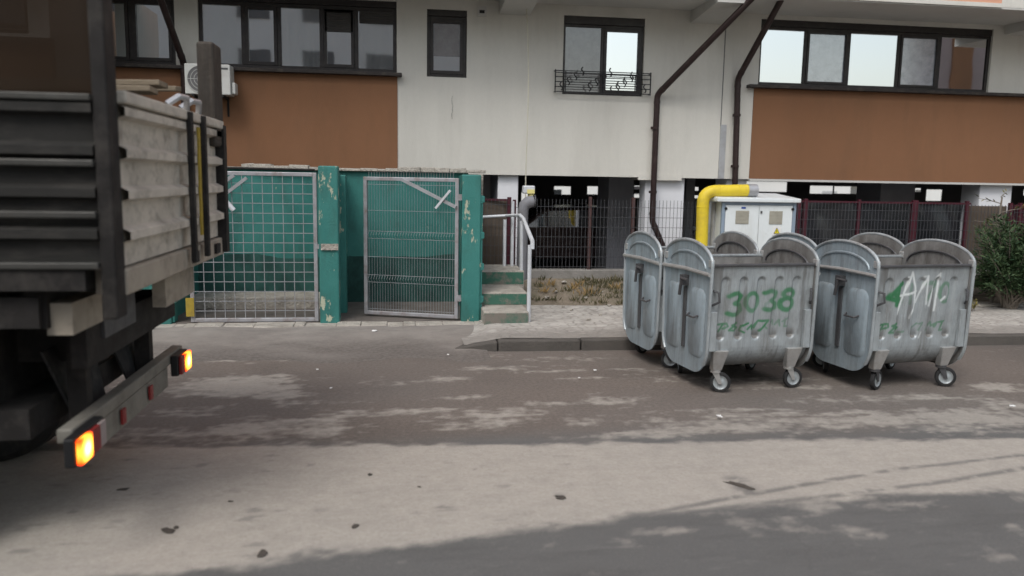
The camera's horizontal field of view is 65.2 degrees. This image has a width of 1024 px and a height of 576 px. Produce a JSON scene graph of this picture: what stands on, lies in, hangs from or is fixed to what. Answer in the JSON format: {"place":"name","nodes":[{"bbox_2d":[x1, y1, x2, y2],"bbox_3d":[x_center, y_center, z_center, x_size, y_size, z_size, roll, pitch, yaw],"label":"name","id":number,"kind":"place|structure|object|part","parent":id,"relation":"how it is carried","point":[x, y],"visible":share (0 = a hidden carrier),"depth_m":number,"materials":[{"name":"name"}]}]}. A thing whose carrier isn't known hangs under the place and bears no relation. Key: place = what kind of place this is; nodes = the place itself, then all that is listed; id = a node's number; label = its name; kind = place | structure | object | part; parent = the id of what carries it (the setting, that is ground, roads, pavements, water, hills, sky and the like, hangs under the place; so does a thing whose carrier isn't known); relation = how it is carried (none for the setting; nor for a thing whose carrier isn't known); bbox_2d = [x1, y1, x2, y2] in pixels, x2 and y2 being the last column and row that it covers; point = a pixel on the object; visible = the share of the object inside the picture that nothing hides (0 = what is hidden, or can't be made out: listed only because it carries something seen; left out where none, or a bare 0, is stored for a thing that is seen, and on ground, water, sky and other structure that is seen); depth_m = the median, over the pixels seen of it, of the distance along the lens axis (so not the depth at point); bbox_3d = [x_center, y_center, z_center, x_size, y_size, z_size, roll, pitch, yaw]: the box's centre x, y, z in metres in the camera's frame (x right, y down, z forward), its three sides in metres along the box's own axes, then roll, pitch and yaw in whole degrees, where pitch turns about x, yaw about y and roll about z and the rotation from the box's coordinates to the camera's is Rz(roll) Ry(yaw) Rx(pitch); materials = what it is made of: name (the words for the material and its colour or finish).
{"place":"outdoors","nodes":[
{"label":"outdoors","id":0,"kind":"place"},
{"bbox_2d":[161,527,175,533],"bbox_3d":[-1.933,1.366,4.503,0.095,0.013,0.059,7,10,37],"label":"mud clod","id":1,"kind":"object","parent":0,"point":[167,530],"visible":1,"depth_m":4.50,"materials":[{"name":"brown soil"}]},
{"bbox_2d":[257,549,267,556],"bbox_3d":[-1.323,1.409,4.256,0.050,0.010,0.097,1,8,1],"label":"mud clod","id":2,"kind":"object","parent":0,"point":[262,552],"visible":1,"depth_m":4.24,"materials":[{"name":"brown soil"}]},
{"bbox_2d":[172,302,460,323],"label":"enclosure floor","id":3,"kind":"structure","parent":0,"point":[355,312],"depth_m":11.15,"materials":[{"name":"grey concrete"}]},
{"bbox_2d":[142,163,485,323],"bbox_3d":[-4.054,-0.668,11.121,7.539,2.151,2.004,0,8,-8],"label":"waste enclosure","id":4,"kind":"object","parent":3,"relation":"on","point":[340,221],"visible":0.54,"depth_m":11.99,"materials":[{"name":"green paint"}]},
{"bbox_2d":[185,167,318,321],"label":"gate","id":5,"kind":"structure","parent":4,"relation":"attached to","point":[190,307],"depth_m":10.33,"materials":[{"name":"metal"}]},
{"bbox_2d":[363,172,461,318],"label":"gate","id":6,"kind":"structure","parent":4,"relation":"attached to","point":[458,197],"depth_m":10.80,"materials":[{"name":"metal"}]},
{"bbox_2d":[152,322,490,362],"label":"driveway","id":7,"kind":"structure","parent":0,"point":[330,344],"depth_m":9.49,"materials":[{"name":"concrete"}]},
{"bbox_2d":[155,321,477,327],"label":"threshold kerb","id":8,"kind":"structure","parent":7,"relation":"on","point":[299,324],"depth_m":10.41,"materials":[{"name":"concrete"}]},
{"bbox_2d":[482,197,510,264],"bbox_3d":[-0.519,-0.862,12.657,0.996,1.160,0.133,0,8,-8],"label":"fence","id":9,"kind":"object","parent":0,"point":[492,246],"visible":0.29,"depth_m":12.67,"materials":[{"name":"brown metal"}]},
{"bbox_2d":[0,345,1023,575],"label":"road","id":10,"kind":"structure","parent":0,"point":[635,458],"depth_m":5.46,"materials":[{"name":"grey asphalt"}]},
{"bbox_2d":[0,0,229,468],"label":"tipper truck","id":11,"kind":"object","parent":10,"relation":"on","point":[113,201],"visible":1,"depth_m":3.99,"materials":[{"name":"paint"}]},
{"bbox_2d":[116,85,157,94],"bbox_3d":[-3.319,-1.207,4.822,2.200,0.038,0.180,-1,6,-9],"label":"wooden plank","id":12,"kind":"object","parent":11,"relation":"on","point":[142,89],"visible":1,"depth_m":4.90,"materials":[{"name":"beige wood"}]},
{"bbox_2d":[116,79,167,88],"bbox_3d":[-3.355,-1.303,5.079,2.200,0.036,0.180,-1,7,-6],"label":"wooden plank","id":13,"kind":"object","parent":11,"relation":"on","point":[157,84],"visible":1,"depth_m":5.10,"materials":[{"name":"beige wood"}]},
{"bbox_2d":[158,86,181,91],"bbox_3d":[-3.393,-1.351,5.353,2.200,0.036,0.180,-2,13,-11],"label":"wooden plank","id":14,"kind":"object","parent":11,"relation":"on","point":[174,89],"visible":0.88,"depth_m":5.47,"materials":[{"name":"beige wood"}]},
{"bbox_2d":[623,231,758,367],"bbox_3d":[1.975,0.088,9.022,1.290,1.461,1.062,-1,8,-14],"label":"waste bin","id":15,"kind":"object","parent":10,"relation":"on","point":[643,254],"visible":0.3,"depth_m":8.83,"materials":[{"name":"metal"}]},
{"bbox_2d":[455,333,1023,351],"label":"kerb","id":16,"kind":"structure","parent":10,"relation":"on","point":[572,344],"depth_m":9.49,"materials":[{"name":"concrete"}]},
{"bbox_2d":[662,237,820,391],"bbox_3d":[2.259,0.222,8.071,1.290,1.461,1.062,-1,8,-15],"label":"waste bin","id":17,"kind":"object","parent":10,"relation":"on","point":[749,311],"visible":1,"depth_m":7.71,"materials":[{"name":"metal"}]},
{"bbox_2d":[767,232,904,366],"bbox_3d":[3.666,0.091,9.207,1.290,1.461,1.062,-1,8,-16],"label":"waste bin","id":18,"kind":"object","parent":10,"relation":"on","point":[876,243],"visible":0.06,"depth_m":9.10,"materials":[{"name":"metal"}]},
{"bbox_2d":[812,239,975,389],"bbox_3d":[3.852,0.227,8.233,1.290,1.461,1.062,-1,8,-16],"label":"waste bin","id":19,"kind":"object","parent":10,"relation":"on","point":[911,302],"visible":0.99,"depth_m":7.89,"materials":[{"name":"metal"}]},
{"bbox_2d":[527,259,594,268],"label":"parking floor","id":20,"kind":"structure","parent":0,"point":[563,263],"depth_m":19.42,"materials":[{"name":"concrete"}]},
{"bbox_2d":[527,204,637,258],"bbox_3d":[0.983,-1.083,17.511,4.220,1.460,1.650,0,8,-8],"label":"parked car","id":21,"kind":"object","parent":20,"relation":"on","point":[546,229],"visible":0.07,"depth_m":16.69,"materials":[{"name":"paint"}]},
{"bbox_3d":[1.341,-1.448,16.677,2.142,0.380,0.003,0,8,-8],"label":"side window","id":22,"kind":"part","parent":21,"relation":"part of","materials":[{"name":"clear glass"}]},
{"bbox_2d":[722,481,754,489],"bbox_3d":[1.520,1.314,5.339,0.235,0.012,0.061,8,11,43],"label":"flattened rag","id":23,"kind":"object","parent":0,"point":[740,485],"visible":1,"depth_m":5.32,"materials":[{"name":"grey fabric"}]},
{"bbox_2d":[495,333,988,340],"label":"ground","id":24,"kind":"structure","parent":0,"point":[579,338],"depth_m":10.45,"materials":[{"name":"concrete"}]},
{"bbox_2d":[112,0,1023,268],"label":"apartment building","id":25,"kind":"structure","parent":24,"relation":"on","point":[674,102],"depth_m":13.55,"materials":[{"name":"white paint"}]},
{"bbox_2d":[112,0,175,64],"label":"window","id":26,"kind":"structure","parent":25,"relation":"in","point":[141,33],"depth_m":12.47,"materials":[{"name":"glass"}]},
{"bbox_2d":[184,63,237,116],"bbox_3d":[-4.660,-3.073,12.460,0.730,0.757,0.443,0,8,-8],"label":"air conditioner","id":27,"kind":"object","parent":25,"relation":"attached to","point":[229,87],"visible":0.38,"depth_m":12.26,"materials":[{"name":"metal"}]},
{"bbox_2d":[198,0,396,72],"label":"window","id":28,"kind":"structure","parent":25,"relation":"in","point":[340,35],"depth_m":12.79,"materials":[{"name":"glass"}]},
{"bbox_2d":[427,9,466,77],"bbox_3d":[-1.072,-4.000,13.132,0.650,1.070,0.090,0,8,-8],"label":"window","id":29,"kind":"structure","parent":25,"relation":"in","point":[446,29],"depth_m":13.11,"materials":[{"name":"glass"}]},
{"bbox_2d":[525,9,528,196],"bbox_3d":[0.223,-2.984,13.020,0.094,3.667,0.018,0,8,-8],"label":"hanging cable","id":30,"kind":"object","parent":25,"relation":"hanging from","point":[528,98],"visible":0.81,"depth_m":13.01,"materials":[{"name":"rubber"}]},
{"bbox_2d":[522,186,534,195],"bbox_3d":[0.267,-1.530,12.942,0.190,0.250,0.160,0,8,-8],"label":"gas valve","id":31,"kind":"object","parent":25,"relation":"attached to","point":[529,190],"visible":0.84,"depth_m":12.86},
{"bbox_2d":[562,15,644,96],"bbox_3d":[1.531,-3.901,13.508,1.392,1.280,0.090,0,8,-8],"label":"window","id":32,"kind":"structure","parent":25,"relation":"in","point":[602,44],"depth_m":13.49,"materials":[{"name":"glass"}]},
{"bbox_2d":[758,19,991,91],"bbox_3d":[6.435,-4.089,14.166,4.388,1.100,0.090,0,8,-8],"label":"window","id":33,"kind":"structure","parent":25,"relation":"in","point":[795,53],"depth_m":14.15,"materials":[{"name":"glass"}]},
{"bbox_2d":[708,193,800,253],"bbox_3d":[3.667,-0.530,12.535,1.330,1.896,0.760,0,8,-8],"label":"gas cabinet","id":34,"kind":"object","parent":24,"relation":"on","point":[760,219],"visible":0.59,"depth_m":12.15,"materials":[{"name":"white metal"}]},
{"bbox_2d":[696,184,758,245],"bbox_3d":[3.269,-0.973,12.245,0.947,1.237,0.200,0,8,-8],"label":"gas pipe","id":35,"kind":"object","parent":34,"relation":"attached to","point":[706,194],"visible":0.78,"depth_m":12.11,"materials":[{"name":"yellow metal"}]},
{"bbox_3d":[3.475,-0.607,12.177,0.531,1.297,0.028,0,8,-8],"label":"door","id":36,"kind":"part","parent":34,"relation":"part of","materials":[{"name":"white paint"}]},
{"bbox_3d":[4.009,-0.607,12.250,0.531,1.297,0.030,0,8,-8],"label":"door","id":37,"kind":"part","parent":34,"relation":"part of","materials":[{"name":"white paint"}]},
{"bbox_2d":[531,269,980,278],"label":"wall","id":38,"kind":"structure","parent":24,"relation":"on","point":[568,273],"depth_m":12.84,"materials":[{"name":"grey concrete"}]},
{"bbox_2d":[513,200,517,264],"bbox_3d":[0.064,-0.820,12.711,0.120,1.160,0.069,0,8,-8],"label":"fence","id":39,"kind":"object","parent":38,"relation":"on","point":[514,230],"visible":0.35,"depth_m":12.67,"materials":[{"name":"grey metal"}]},
{"bbox_2d":[536,197,696,269],"bbox_3d":[1.742,-0.862,12.940,2.740,1.200,0.069,0,8,-8],"label":"fence","id":40,"kind":"object","parent":38,"relation":"on","point":[632,217],"visible":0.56,"depth_m":12.87,"materials":[{"name":"grey metal"}]},
{"bbox_2d":[795,199,971,247],"bbox_3d":[6.283,-0.886,13.606,3.153,1.220,0.139,0,8,-8],"label":"fence","id":41,"kind":"object","parent":38,"relation":"on","point":[823,221],"visible":0.51,"depth_m":13.56,"materials":[{"name":"brown metal"}]},
{"bbox_2d":[965,203,1012,265],"bbox_3d":[8.242,-0.879,13.873,0.787,1.200,0.125,0,8,-8],"label":"fence","id":42,"kind":"object","parent":38,"relation":"on","point":[979,213],"visible":0.45,"depth_m":13.82,"materials":[{"name":"brown metal"}]},
{"bbox_2d":[1011,203,1023,249],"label":"fence","id":43,"kind":"object","parent":38,"relation":"on","point":[1019,211],"visible":0.22,"depth_m":13.88,"materials":[{"name":"brown metal"}]},
{"bbox_2d":[462,303,1023,344],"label":"pavement","id":44,"kind":"structure","parent":0,"point":[553,321],"depth_m":10.69,"materials":[{"name":"grey concrete"}]},
{"bbox_2d":[481,264,528,324],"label":"steps","id":45,"kind":"structure","parent":44,"relation":"on","point":[504,293],"depth_m":11.00,"materials":[{"name":"concrete"}]},
{"bbox_2d":[483,201,534,321],"bbox_3d":[0.050,-0.457,11.544,0.765,1.537,2.085,-3,9,-29],"label":"handrail","id":46,"kind":"object","parent":45,"relation":"on","point":[512,215],"visible":0.96,"depth_m":11.82,"materials":[{"name":"silver metal"}]},
{"bbox_2d":[971,298,977,311],"bbox_3d":[6.996,0.247,12.159,0.218,0.233,0.176,3,8,13],"label":"weed","id":47,"kind":"object","parent":44,"relation":"on","point":[975,304],"visible":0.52,"depth_m":12.14,"materials":[{"name":"green plant"}]},
{"bbox_2d":[973,301,1000,306],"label":"concrete slab","id":48,"kind":"structure","parent":44,"relation":"on","point":[984,304],"depth_m":12.69,"materials":[{"name":"grey concrete"}]},
{"bbox_2d":[969,212,1023,308],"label":"evergreen shrub","id":49,"kind":"object","parent":44,"relation":"on","point":[1000,270],"visible":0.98,"depth_m":12.32,"materials":[{"name":"green plant"}]},
{"bbox_2d":[973,290,1023,300],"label":"fallen log","id":50,"kind":"object","parent":44,"relation":"on","point":[975,292],"visible":0.19,"depth_m":13.09,"materials":[{"name":"wood"}]},
{"bbox_2d":[974,188,1023,302],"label":"sapling","id":51,"kind":"object","parent":44,"relation":"on","point":[992,297],"visible":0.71,"depth_m":12.71,"materials":[{"name":"grey plant"}]},
{"bbox_2d":[693,207,802,239],"bbox_3d":[6.078,-1.148,18.621,4.320,1.460,1.650,0,8,-8],"label":"parked car","id":52,"kind":"object","parent":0,"point":[694,235],"depth_m":17.81,"materials":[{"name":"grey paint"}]},
{"bbox_2d":[521,181,1023,200],"bbox_3d":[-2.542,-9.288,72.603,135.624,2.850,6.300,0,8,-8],"label":"back street house","id":53,"kind":"structure","parent":0,"point":[931,195],"depth_m":73.52,"materials":[{"name":"paint"}]},
{"bbox_2d":[554,189,560,193],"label":"window","id":54,"kind":"structure","parent":53,"relation":"in","point":[556,191],"depth_m":70.69,"materials":[{"name":"grey glass"}]},
{"bbox_2d":[822,191,836,193],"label":"window","id":55,"kind":"structure","parent":53,"relation":"in","point":[823,192],"depth_m":74.17,"materials":[{"name":"white glass"}]},
{"bbox_2d":[850,187,856,193],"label":"window","id":56,"kind":"structure","parent":53,"relation":"in","point":[853,190],"depth_m":74.48,"materials":[{"name":"grey glass"}]},
{"bbox_2d":[524,278,1023,305],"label":"earth bank","id":57,"kind":"structure","parent":0,"point":[566,295],"depth_m":12.43,"materials":[{"name":"brown soil"}]},
{"bbox_2d":[517,195,535,279],"bbox_3d":[0.215,-0.786,12.609,0.275,1.366,0.200,0,8,-8],"label":"vent pipe","id":58,"kind":"object","parent":57,"relation":"on","point":[526,203],"visible":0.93,"depth_m":12.52,"materials":[{"name":"metal"}]},
{"bbox_2d":[531,274,622,304],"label":"weeds","id":59,"kind":"object","parent":57,"relation":"on","point":[600,281],"visible":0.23,"depth_m":12.49,"materials":[{"name":"green plant"}]},
{"bbox_2d":[538,277,621,295],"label":"dry grass","id":60,"kind":"structure","parent":57,"relation":"on","point":[572,286],"depth_m":12.49,"materials":[{"name":"plant"}]},
{"bbox_2d":[709,202,715,245],"bbox_3d":[3.101,-0.527,12.436,0.076,1.597,0.080,0,8,-8],"label":"support post","id":61,"kind":"object","parent":57,"relation":"on","point":[712,221],"visible":0.34,"depth_m":12.34,"materials":[{"name":"grey metal"}]}
]}

